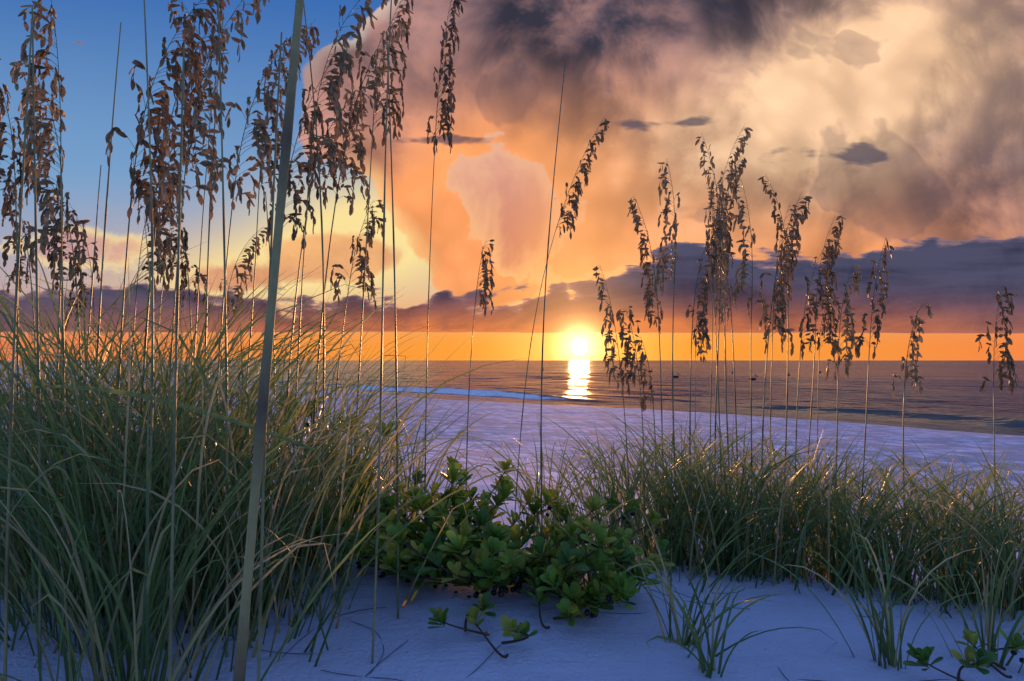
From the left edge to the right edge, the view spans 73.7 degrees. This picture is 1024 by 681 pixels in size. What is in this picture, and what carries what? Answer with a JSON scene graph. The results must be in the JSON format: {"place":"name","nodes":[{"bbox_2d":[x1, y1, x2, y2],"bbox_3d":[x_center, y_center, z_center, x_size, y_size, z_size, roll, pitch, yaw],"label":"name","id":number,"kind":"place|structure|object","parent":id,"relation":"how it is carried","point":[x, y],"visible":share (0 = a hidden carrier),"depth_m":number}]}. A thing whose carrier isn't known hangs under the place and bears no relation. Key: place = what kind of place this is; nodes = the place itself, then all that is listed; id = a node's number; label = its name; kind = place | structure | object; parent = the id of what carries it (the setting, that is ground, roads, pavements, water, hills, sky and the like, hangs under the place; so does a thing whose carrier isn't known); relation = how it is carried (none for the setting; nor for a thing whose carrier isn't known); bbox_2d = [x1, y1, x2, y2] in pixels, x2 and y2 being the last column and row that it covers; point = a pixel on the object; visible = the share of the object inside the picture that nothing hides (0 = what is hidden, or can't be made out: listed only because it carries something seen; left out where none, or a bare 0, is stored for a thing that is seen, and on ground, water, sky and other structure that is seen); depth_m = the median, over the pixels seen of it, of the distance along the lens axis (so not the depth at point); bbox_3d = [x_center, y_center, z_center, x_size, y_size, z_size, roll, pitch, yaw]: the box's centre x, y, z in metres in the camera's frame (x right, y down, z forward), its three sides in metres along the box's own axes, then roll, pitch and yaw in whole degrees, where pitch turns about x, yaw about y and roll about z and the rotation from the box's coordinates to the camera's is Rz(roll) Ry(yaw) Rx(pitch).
{"place":"outdoors","nodes":[
{"label":"outdoors","id":0,"kind":"place"},
{"bbox_2d":[0,218,1023,680],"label":"dune grass","id":1,"kind":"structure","parent":0,"point":[848,544],"depth_m":1.46},
{"bbox_2d":[0,367,1023,680],"bbox_3d":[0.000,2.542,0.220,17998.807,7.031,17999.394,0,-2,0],"label":"beach ground","id":2,"kind":"structure","parent":0,"point":[604,645],"depth_m":1.57},
{"bbox_2d":[0,0,1015,680],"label":"sea oat stalks","id":3,"kind":"object","parent":2,"relation":"on","point":[258,462],"visible":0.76,"depth_m":1.34},
{"bbox_2d":[0,0,1018,411],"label":"sea oat seed heads","id":4,"kind":"object","parent":3,"relation":"attached to","point":[170,186],"visible":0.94,"depth_m":1.76},
{"bbox_2d":[228,569,950,680],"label":"dry grass tendrils","id":5,"kind":"object","parent":2,"relation":"on","point":[378,663],"visible":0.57,"depth_m":1.34},
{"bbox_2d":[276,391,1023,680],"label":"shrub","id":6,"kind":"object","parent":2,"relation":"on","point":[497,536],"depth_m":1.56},
{"bbox_2d":[306,422,1023,662],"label":"leaves","id":7,"kind":"object","parent":6,"relation":"on","point":[609,599],"visible":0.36,"depth_m":1.59},
{"bbox_2d":[0,360,1023,435],"bbox_3d":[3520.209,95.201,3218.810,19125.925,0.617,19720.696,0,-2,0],"label":"ocean","id":8,"kind":"structure","parent":0,"point":[951,397],"depth_m":52.14},
{"bbox_2d":[0,0,1023,359],"label":"sky","id":9,"kind":"structure","parent":0,"point":[902,121]}
]}

